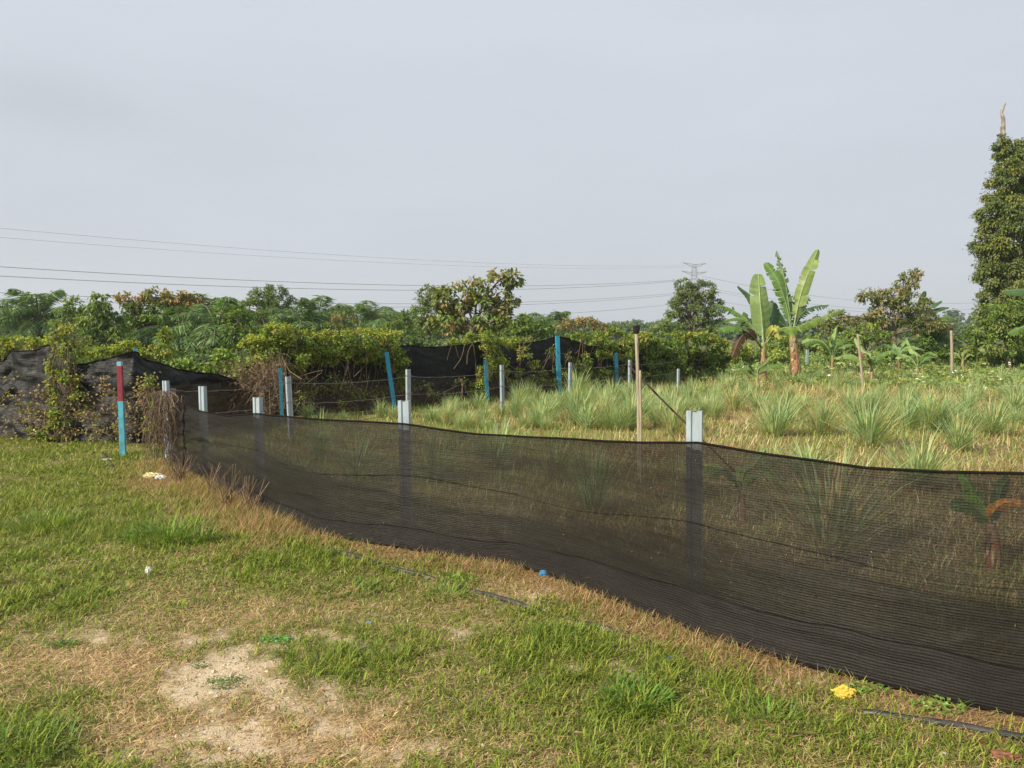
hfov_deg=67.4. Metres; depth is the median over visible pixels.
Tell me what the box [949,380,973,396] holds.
lemongrass clump
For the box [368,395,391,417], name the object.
lemongrass clump
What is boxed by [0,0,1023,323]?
sky
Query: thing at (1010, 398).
lemongrass clump
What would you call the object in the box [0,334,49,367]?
climbing vine
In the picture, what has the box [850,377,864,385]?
lemongrass clump
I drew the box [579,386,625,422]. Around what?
lemongrass clump
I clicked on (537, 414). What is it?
lemongrass clump
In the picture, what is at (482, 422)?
lemongrass clump
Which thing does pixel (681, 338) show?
creeper hedge
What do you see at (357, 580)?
grass tuft
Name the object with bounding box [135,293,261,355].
oil palm
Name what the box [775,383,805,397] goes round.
lemongrass clump
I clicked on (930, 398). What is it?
lemongrass clump
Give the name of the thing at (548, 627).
grass tuft
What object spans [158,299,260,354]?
oil palm
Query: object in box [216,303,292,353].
tree
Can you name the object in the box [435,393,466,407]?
lemongrass clump
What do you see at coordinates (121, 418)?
painted post
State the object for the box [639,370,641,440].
wooden stake
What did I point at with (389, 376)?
blue post
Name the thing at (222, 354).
bush
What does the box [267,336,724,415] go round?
shade net
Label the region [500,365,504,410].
fence post
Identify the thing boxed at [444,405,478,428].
lemongrass clump
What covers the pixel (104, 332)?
tree
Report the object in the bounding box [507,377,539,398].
lemongrass clump
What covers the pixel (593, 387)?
lemongrass clump
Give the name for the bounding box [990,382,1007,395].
lemongrass clump
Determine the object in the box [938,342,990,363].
shrub
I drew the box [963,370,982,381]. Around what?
lemongrass clump
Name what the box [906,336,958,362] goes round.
shrub
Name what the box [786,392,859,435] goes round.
lemongrass clump
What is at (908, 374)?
lemongrass clump
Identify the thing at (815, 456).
lemongrass clump
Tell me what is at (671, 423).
lemongrass clump
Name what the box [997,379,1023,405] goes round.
lemongrass clump
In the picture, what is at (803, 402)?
lemongrass clump
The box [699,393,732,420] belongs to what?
lemongrass clump
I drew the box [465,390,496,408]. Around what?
lemongrass clump
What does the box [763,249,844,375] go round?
banana plant
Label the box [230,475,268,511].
dead stalk tuft
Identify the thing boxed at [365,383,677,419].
barbed wire
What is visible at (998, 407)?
lemongrass clump
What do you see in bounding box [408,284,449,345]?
tree
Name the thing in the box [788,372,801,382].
lemongrass clump
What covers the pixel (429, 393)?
barbed wire
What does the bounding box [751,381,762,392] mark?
lemongrass clump
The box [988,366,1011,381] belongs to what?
lemongrass clump
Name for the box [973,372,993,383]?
lemongrass clump
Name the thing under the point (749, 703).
grass tuft
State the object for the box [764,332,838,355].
shrub
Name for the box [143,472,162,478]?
wrapper
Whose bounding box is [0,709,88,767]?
grass tuft
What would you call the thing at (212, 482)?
dead stalk tuft
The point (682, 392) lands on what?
lemongrass clump
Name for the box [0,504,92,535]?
grass tuft
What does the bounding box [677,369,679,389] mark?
fence post
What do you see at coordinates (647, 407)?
lemongrass clump
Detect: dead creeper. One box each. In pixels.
[134,390,185,464]
[217,350,321,414]
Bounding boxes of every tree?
[47,294,90,348]
[73,291,133,349]
[112,285,204,351]
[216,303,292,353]
[237,283,303,353]
[323,308,360,339]
[378,308,417,339]
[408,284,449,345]
[422,267,526,339]
[498,312,552,342]
[557,315,609,339]
[650,316,679,339]
[663,276,726,343]
[816,267,951,361]
[959,298,1023,367]
[963,103,1023,364]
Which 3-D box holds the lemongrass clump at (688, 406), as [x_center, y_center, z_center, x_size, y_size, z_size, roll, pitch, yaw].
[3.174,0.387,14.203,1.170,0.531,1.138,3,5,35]
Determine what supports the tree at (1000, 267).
on the ground at (234, 665)
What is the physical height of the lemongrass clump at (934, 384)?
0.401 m
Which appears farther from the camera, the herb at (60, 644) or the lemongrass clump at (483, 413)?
the lemongrass clump at (483, 413)
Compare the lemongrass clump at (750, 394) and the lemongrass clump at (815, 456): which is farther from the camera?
the lemongrass clump at (750, 394)
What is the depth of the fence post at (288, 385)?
11.42 m
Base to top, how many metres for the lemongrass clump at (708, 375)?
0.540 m
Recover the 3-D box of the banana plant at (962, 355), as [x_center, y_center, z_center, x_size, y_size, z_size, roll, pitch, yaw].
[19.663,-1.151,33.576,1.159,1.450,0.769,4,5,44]
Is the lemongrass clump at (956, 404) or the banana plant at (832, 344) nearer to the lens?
the lemongrass clump at (956, 404)
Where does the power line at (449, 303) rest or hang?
attached to the transmission tower
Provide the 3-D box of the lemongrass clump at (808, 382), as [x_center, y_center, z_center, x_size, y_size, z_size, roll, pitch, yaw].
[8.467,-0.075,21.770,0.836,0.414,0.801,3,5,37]
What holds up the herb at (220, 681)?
on the ground at (234, 665)
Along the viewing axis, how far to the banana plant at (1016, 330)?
19.92 m
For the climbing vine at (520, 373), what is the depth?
18.67 m
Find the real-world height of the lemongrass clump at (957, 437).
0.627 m
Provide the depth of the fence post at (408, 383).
13.13 m
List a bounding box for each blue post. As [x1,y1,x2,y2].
[278,368,283,414]
[384,352,396,411]
[483,360,488,402]
[555,336,560,394]
[613,353,618,388]
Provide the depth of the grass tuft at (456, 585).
4.72 m
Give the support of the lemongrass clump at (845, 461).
on the ground at (234, 665)
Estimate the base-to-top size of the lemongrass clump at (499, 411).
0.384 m
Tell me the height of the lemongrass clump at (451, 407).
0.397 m
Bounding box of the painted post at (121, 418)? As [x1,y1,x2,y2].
[116,362,126,454]
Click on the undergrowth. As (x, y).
(200, 357)
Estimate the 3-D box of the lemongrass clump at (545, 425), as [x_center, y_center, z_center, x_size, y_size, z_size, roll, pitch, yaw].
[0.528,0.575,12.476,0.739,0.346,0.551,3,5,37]
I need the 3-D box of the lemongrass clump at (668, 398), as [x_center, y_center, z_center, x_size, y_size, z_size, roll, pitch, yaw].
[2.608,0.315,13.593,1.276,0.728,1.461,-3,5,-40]
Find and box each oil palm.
[0,288,98,349]
[0,302,55,349]
[123,306,216,355]
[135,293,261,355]
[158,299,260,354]
[249,308,337,352]
[291,295,365,341]
[340,300,420,342]
[356,310,427,342]
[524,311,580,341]
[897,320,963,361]
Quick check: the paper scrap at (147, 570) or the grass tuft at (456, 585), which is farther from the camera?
the paper scrap at (147, 570)
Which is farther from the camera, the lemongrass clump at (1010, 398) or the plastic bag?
the lemongrass clump at (1010, 398)
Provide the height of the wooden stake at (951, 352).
1.903 m
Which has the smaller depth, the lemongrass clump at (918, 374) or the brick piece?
the brick piece
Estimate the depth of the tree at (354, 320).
43.67 m
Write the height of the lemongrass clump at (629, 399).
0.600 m
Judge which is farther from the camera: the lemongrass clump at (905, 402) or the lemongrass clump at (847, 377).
the lemongrass clump at (847, 377)
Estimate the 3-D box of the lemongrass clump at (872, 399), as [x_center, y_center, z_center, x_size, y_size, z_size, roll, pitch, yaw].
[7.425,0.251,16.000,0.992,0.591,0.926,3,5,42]
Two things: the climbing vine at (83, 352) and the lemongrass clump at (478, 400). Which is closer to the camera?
the climbing vine at (83, 352)
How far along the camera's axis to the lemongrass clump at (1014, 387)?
18.04 m
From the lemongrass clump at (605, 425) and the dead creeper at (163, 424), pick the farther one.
the lemongrass clump at (605, 425)
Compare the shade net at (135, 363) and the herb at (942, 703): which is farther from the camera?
the shade net at (135, 363)
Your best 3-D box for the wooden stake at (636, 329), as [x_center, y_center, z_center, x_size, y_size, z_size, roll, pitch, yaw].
[1.355,0.254,8.330,0.115,1.786,0.085,2,4,23]
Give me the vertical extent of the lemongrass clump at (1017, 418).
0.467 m
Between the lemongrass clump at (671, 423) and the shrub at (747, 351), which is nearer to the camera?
the lemongrass clump at (671, 423)
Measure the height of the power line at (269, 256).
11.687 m
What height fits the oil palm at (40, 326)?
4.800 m
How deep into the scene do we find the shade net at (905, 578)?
4.05 m
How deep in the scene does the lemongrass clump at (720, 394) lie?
17.68 m
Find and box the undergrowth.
[1,329,688,389]
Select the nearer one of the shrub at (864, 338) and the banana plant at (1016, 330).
the banana plant at (1016, 330)
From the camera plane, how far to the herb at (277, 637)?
3.98 m
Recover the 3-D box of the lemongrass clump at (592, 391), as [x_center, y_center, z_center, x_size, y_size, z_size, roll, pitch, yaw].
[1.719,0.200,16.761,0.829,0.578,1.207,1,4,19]
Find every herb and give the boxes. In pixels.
[43,638,76,647]
[190,661,207,667]
[201,672,250,689]
[261,634,292,644]
[441,573,477,582]
[844,681,893,695]
[908,695,966,716]
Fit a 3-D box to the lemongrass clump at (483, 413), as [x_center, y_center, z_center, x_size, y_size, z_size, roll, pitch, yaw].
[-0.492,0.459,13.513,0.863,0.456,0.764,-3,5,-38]
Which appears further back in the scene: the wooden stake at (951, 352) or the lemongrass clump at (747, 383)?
the wooden stake at (951, 352)
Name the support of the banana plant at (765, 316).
on the ground at (234, 665)
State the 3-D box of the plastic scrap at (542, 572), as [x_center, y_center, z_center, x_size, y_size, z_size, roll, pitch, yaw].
[0.207,1.249,5.062,0.055,0.050,0.029,0,4,0]
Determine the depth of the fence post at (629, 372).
18.61 m
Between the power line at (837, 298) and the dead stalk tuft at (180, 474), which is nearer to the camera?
the dead stalk tuft at (180, 474)
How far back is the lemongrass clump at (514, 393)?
16.61 m
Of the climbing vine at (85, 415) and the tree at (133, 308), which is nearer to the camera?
the climbing vine at (85, 415)
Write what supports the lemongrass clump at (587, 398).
on the ground at (234, 665)
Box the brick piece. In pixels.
[989,749,1022,763]
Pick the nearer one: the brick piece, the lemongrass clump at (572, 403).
the brick piece
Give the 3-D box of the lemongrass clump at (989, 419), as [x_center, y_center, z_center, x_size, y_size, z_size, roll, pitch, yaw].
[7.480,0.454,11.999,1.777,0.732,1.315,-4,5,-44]
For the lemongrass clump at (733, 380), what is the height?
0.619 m
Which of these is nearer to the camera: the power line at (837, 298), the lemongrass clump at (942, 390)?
the lemongrass clump at (942, 390)
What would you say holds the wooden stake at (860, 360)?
on the ground at (234, 665)
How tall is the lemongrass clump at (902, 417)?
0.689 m
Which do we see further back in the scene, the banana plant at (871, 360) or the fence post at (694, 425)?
the banana plant at (871, 360)
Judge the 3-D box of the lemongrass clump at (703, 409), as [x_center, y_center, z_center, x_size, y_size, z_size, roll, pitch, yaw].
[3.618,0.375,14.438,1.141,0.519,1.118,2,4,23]
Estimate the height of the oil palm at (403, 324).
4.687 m
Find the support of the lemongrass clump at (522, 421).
on the ground at (234, 665)
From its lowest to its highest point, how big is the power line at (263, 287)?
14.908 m
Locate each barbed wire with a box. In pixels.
[170,360,679,391]
[216,372,675,412]
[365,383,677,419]
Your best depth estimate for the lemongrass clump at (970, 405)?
15.17 m
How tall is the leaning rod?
1.274 m
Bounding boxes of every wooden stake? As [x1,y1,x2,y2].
[632,325,639,440]
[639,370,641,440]
[856,331,863,388]
[949,328,953,376]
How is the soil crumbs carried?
on the ground at (234, 665)
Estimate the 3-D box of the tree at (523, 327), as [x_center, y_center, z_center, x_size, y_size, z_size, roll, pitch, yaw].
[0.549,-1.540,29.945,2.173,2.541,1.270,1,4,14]
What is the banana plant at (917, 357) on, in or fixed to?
on the ground at (234, 665)
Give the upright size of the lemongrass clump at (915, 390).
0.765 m
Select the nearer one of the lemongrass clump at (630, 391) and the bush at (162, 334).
the bush at (162, 334)
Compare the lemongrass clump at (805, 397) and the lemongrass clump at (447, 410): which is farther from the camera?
the lemongrass clump at (805, 397)
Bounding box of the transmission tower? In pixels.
[682,262,705,315]
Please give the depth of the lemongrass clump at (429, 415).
13.70 m
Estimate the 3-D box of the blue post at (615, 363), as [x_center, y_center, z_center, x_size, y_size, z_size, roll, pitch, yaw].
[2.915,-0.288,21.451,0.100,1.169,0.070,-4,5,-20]
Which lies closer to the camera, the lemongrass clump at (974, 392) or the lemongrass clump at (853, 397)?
the lemongrass clump at (853, 397)
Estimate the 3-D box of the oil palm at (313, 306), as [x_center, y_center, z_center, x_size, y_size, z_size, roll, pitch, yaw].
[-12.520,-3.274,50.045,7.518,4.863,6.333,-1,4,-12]
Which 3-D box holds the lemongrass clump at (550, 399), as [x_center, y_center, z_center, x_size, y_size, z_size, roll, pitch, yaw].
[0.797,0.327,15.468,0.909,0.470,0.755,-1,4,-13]
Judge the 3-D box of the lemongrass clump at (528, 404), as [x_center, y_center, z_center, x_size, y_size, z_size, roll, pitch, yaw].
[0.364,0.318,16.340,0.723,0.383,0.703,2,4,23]
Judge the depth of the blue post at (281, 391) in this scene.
12.93 m
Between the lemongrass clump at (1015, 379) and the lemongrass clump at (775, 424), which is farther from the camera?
the lemongrass clump at (1015, 379)
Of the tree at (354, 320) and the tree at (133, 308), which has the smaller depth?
the tree at (133, 308)
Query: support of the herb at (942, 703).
on the ground at (234, 665)
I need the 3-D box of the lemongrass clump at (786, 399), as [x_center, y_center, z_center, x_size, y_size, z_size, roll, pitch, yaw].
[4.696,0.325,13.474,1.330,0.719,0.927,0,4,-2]
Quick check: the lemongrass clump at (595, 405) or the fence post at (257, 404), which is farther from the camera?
the lemongrass clump at (595, 405)
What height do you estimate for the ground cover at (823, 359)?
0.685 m
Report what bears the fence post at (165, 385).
on the ground at (234, 665)
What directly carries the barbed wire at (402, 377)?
attached to the fence post at (288, 385)
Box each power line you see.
[0,266,683,285]
[1,237,702,267]
[2,228,572,265]
[3,276,694,289]
[77,295,669,306]
[80,293,672,303]
[704,276,959,303]
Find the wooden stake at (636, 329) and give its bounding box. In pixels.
[632,325,639,440]
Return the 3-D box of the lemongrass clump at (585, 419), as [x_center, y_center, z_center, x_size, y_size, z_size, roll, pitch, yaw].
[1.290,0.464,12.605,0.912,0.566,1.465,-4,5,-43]
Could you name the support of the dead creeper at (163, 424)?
hanging from the shade net at (905, 578)
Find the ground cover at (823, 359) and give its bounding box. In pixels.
[680,348,1023,391]
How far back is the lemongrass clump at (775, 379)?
22.26 m
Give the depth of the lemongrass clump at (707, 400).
15.13 m
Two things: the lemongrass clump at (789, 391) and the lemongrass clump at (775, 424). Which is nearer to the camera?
the lemongrass clump at (775, 424)
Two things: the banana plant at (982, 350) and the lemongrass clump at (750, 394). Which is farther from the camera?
the banana plant at (982, 350)
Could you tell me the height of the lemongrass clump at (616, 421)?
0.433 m
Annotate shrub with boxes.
[726,341,805,366]
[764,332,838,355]
[817,341,918,361]
[837,321,897,369]
[901,334,976,345]
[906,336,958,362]
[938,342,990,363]
[980,345,1023,369]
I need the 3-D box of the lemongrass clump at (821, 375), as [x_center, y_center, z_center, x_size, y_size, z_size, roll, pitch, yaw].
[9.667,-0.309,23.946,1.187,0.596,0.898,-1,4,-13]
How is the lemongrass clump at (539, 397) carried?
on the ground at (234, 665)
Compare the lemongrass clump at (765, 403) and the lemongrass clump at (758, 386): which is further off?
the lemongrass clump at (758, 386)
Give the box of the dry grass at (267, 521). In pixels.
[97,457,869,749]
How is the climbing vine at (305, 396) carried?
attached to the shade net at (433, 362)
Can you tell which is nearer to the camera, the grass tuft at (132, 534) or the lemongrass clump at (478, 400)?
the grass tuft at (132, 534)
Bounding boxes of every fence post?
[162,381,170,458]
[198,386,207,411]
[253,397,262,412]
[285,376,292,415]
[398,400,410,423]
[405,369,410,400]
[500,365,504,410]
[568,362,571,393]
[628,360,630,385]
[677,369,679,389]
[686,410,702,441]
[805,350,808,366]
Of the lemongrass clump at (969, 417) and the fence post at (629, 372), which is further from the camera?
the fence post at (629, 372)
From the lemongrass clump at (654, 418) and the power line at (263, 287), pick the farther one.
the power line at (263, 287)
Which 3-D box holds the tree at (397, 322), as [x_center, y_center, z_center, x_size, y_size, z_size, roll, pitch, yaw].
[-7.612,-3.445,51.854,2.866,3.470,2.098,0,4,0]
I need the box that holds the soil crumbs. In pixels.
[16,544,828,767]
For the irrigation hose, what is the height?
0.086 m
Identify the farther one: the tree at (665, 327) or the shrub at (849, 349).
the tree at (665, 327)
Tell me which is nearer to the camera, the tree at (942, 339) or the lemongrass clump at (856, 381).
the lemongrass clump at (856, 381)
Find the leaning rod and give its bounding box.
[628,365,706,442]
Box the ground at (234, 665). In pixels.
[0,337,1023,767]
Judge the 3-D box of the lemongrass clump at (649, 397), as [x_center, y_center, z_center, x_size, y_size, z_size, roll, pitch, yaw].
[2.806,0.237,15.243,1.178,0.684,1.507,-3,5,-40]
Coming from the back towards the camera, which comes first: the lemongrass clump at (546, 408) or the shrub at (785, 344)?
the shrub at (785, 344)
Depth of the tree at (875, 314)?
36.68 m
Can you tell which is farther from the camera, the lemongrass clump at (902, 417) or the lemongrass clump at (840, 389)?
the lemongrass clump at (840, 389)
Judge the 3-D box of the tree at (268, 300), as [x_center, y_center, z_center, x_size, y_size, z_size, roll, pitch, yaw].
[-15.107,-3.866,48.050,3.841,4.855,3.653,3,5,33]
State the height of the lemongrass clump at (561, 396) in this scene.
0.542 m
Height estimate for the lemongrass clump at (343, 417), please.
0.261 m
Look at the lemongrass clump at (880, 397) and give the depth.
16.31 m
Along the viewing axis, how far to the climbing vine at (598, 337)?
20.99 m
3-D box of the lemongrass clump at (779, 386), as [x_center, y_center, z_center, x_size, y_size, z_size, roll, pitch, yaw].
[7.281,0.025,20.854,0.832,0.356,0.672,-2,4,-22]
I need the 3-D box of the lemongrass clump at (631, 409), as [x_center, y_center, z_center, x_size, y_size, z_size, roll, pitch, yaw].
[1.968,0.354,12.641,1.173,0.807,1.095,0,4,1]
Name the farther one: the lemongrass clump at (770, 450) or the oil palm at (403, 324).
the oil palm at (403, 324)
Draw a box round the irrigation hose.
[101,451,1023,741]
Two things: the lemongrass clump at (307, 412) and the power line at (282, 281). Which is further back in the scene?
the power line at (282, 281)
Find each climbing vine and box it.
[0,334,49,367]
[0,371,161,444]
[21,322,92,442]
[129,374,160,448]
[237,321,411,416]
[293,371,470,413]
[447,329,516,401]
[499,344,647,397]
[506,335,567,395]
[564,326,648,386]
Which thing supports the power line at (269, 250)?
attached to the transmission tower
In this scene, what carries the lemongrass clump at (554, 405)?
on the ground at (234, 665)
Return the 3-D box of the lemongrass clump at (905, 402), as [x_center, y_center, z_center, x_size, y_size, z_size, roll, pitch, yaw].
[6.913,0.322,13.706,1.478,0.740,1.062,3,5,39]
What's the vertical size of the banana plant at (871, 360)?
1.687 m
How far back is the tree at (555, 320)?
59.00 m
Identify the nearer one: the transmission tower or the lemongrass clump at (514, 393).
the lemongrass clump at (514, 393)
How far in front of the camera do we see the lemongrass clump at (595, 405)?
14.00 m
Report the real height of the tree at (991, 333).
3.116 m
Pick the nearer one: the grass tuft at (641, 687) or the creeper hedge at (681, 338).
the grass tuft at (641, 687)
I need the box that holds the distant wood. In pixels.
[11,308,1021,340]
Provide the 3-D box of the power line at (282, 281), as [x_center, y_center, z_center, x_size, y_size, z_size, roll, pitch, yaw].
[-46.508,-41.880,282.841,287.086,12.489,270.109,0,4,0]
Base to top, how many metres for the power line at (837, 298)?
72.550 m
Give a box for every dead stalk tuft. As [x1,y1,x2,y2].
[162,449,196,482]
[197,460,234,493]
[209,463,255,505]
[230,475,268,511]
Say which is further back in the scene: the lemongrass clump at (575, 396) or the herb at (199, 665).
the lemongrass clump at (575, 396)
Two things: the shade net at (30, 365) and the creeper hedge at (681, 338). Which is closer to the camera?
the shade net at (30, 365)
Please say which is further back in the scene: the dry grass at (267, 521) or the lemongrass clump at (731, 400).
the lemongrass clump at (731, 400)
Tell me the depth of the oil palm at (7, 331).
51.13 m
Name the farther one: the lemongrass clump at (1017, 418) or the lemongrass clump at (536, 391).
the lemongrass clump at (536, 391)
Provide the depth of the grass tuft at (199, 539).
5.78 m
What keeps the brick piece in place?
on the ground at (234, 665)
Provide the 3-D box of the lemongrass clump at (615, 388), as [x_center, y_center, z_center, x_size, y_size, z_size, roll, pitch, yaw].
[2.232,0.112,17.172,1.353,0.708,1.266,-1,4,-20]
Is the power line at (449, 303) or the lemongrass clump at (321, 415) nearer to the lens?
the lemongrass clump at (321, 415)
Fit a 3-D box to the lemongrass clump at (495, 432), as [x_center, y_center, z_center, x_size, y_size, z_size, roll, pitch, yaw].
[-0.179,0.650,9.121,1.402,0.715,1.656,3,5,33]
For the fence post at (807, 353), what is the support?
on the ground at (234, 665)
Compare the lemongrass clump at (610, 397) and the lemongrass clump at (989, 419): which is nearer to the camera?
the lemongrass clump at (989, 419)
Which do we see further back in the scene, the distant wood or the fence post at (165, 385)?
the distant wood
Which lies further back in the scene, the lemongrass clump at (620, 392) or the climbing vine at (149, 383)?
the lemongrass clump at (620, 392)
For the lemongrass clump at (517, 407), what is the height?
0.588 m
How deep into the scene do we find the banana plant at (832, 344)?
30.75 m
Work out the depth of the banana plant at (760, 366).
20.76 m
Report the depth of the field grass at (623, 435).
12.56 m
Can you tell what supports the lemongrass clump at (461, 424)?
on the ground at (234, 665)
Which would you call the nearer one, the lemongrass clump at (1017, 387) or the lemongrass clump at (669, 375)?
the lemongrass clump at (1017, 387)
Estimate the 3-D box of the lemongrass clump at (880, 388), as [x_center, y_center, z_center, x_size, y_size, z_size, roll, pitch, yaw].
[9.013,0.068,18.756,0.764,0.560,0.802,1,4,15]
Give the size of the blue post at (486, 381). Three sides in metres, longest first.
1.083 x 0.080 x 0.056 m
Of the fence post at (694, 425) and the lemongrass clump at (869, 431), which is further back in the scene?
the lemongrass clump at (869, 431)
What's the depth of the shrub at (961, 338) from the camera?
61.59 m
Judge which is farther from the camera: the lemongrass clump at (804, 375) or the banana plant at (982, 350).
the banana plant at (982, 350)
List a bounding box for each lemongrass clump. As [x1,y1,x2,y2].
[296,403,317,417]
[310,407,332,418]
[333,409,355,419]
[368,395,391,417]
[380,402,397,418]
[417,404,440,421]
[429,398,463,424]
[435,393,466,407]
[440,399,460,415]
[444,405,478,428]
[450,409,470,430]
[459,398,470,408]
[460,412,529,434]
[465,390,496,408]
[468,398,499,421]
[476,413,492,428]
[492,401,510,414]
[498,389,531,417]
[505,382,533,401]
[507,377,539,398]
[510,408,535,428]
[516,397,561,427]
[517,392,538,407]
[518,396,563,418]
[525,389,547,408]
[526,383,542,400]
[531,414,556,430]
[541,386,572,408]
[543,390,562,407]
[546,396,565,414]
[549,364,601,396]
[551,379,595,425]
[559,397,617,428]
[561,381,592,410]
[566,387,602,412]
[574,380,608,394]
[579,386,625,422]
[583,383,603,401]
[585,381,622,407]
[585,398,612,416]
[590,401,622,430]
[597,376,628,401]
[598,408,635,431]
[605,385,659,430]
[611,383,630,403]
[614,388,648,411]
[619,374,653,399]
[636,380,669,413]
[642,398,651,415]
[643,383,689,420]
[643,387,695,419]
[643,388,670,426]
[643,394,694,436]
[657,381,678,396]
[659,366,682,385]
[660,379,712,409]
[675,391,702,418]
[680,405,717,428]
[682,377,700,390]
[683,391,725,416]
[687,377,721,398]
[693,390,735,411]
[695,369,710,383]
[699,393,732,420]
[701,385,727,406]
[704,378,754,412]
[707,383,738,399]
[709,373,739,392]
[713,370,726,379]
[715,392,827,436]
[722,371,740,386]
[735,382,759,400]
[740,378,752,390]
[740,389,782,410]
[744,432,920,467]
[748,436,792,455]
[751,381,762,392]
[752,396,779,413]
[754,385,810,418]
[768,373,782,385]
[770,379,786,390]
[771,435,858,464]
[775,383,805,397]
[779,388,821,415]
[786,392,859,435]
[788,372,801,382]
[791,370,809,381]
[793,392,816,405]
[800,376,815,386]
[810,367,832,381]
[817,380,838,395]
[817,386,941,448]
[826,375,846,388]
[830,382,877,415]
[830,383,866,409]
[839,367,856,382]
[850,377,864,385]
[854,424,992,470]
[859,382,885,410]
[865,370,887,380]
[867,386,889,407]
[869,395,935,429]
[870,379,889,395]
[873,384,932,422]
[881,383,985,431]
[888,381,924,403]
[898,374,934,403]
[899,370,912,379]
[899,387,959,431]
[911,389,964,414]
[913,369,925,379]
[917,408,1009,452]
[930,380,938,389]
[931,379,957,394]
[941,397,972,420]
[943,385,994,414]
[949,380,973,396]
[953,406,983,424]
[956,384,984,401]
[959,390,1023,437]
[960,377,1002,400]
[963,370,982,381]
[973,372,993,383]
[980,386,1023,412]
[982,401,1007,415]
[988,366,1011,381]
[989,378,1023,398]
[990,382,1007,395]
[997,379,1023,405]
[998,403,1023,424]
[999,402,1023,427]
[1007,373,1023,385]
[1007,381,1023,395]
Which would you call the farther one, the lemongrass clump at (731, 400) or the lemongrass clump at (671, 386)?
the lemongrass clump at (671, 386)
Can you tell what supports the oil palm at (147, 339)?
on the ground at (234, 665)
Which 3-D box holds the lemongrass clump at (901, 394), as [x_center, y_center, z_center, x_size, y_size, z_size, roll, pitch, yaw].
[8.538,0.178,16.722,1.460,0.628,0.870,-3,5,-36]
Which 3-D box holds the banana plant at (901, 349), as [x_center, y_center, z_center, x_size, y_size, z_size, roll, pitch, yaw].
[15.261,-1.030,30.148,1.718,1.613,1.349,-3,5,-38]
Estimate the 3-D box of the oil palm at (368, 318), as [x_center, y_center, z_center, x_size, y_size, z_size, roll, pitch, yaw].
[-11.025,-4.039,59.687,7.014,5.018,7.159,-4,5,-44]
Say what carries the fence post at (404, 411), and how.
on the ground at (234, 665)
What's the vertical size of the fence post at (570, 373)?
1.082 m
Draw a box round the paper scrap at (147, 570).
[145,566,151,574]
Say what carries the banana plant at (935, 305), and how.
on the ground at (234, 665)
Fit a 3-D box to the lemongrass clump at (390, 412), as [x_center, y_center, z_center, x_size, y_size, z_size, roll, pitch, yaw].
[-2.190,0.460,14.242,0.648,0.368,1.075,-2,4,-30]
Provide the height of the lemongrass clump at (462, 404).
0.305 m
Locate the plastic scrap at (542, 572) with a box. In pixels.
[539,570,546,575]
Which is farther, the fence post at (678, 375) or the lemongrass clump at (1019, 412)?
the fence post at (678, 375)
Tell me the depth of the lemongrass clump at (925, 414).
12.36 m
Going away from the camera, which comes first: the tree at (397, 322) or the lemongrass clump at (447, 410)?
the lemongrass clump at (447, 410)
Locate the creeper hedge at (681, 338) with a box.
[631,329,732,384]
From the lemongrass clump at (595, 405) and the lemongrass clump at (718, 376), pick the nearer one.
the lemongrass clump at (595, 405)
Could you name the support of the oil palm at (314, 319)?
on the ground at (234, 665)
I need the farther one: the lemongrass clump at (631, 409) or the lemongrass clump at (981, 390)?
the lemongrass clump at (981, 390)
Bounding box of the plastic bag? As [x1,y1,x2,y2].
[830,684,856,699]
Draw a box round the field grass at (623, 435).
[252,351,1023,577]
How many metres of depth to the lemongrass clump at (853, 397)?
14.77 m
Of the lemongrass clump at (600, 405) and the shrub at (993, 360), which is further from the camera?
the shrub at (993, 360)
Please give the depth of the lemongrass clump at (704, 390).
18.69 m
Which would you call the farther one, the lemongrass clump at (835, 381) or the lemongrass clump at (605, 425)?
the lemongrass clump at (835, 381)
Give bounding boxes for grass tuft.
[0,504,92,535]
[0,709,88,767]
[109,509,212,551]
[166,523,224,545]
[313,575,385,600]
[417,578,476,603]
[528,620,592,649]
[592,669,678,719]
[717,689,819,741]
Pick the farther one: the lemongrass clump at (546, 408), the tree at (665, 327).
the tree at (665, 327)
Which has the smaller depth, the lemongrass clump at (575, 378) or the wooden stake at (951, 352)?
the lemongrass clump at (575, 378)
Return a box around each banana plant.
[715,273,820,380]
[734,356,784,387]
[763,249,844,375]
[802,327,856,367]
[833,338,902,379]
[875,337,924,369]
[896,338,940,374]
[916,291,954,341]
[946,344,973,368]
[974,343,993,369]
[1003,289,1023,335]
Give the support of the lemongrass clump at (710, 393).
on the ground at (234, 665)
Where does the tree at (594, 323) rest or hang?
on the ground at (234, 665)
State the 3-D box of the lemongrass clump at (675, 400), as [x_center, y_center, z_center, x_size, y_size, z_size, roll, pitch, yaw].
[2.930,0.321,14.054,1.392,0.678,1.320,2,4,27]
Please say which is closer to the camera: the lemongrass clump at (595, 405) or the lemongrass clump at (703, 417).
the lemongrass clump at (703, 417)
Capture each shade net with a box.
[0,344,68,439]
[65,351,266,443]
[167,398,1023,717]
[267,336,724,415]
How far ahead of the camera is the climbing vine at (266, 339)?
14.69 m
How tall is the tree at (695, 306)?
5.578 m
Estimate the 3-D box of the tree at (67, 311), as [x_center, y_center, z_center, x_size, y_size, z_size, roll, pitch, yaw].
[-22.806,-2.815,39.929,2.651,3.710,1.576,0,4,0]
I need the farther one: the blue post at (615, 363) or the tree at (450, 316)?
the tree at (450, 316)
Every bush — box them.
[87,326,175,367]
[165,347,266,381]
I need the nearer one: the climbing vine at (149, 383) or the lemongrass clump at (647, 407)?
the climbing vine at (149, 383)

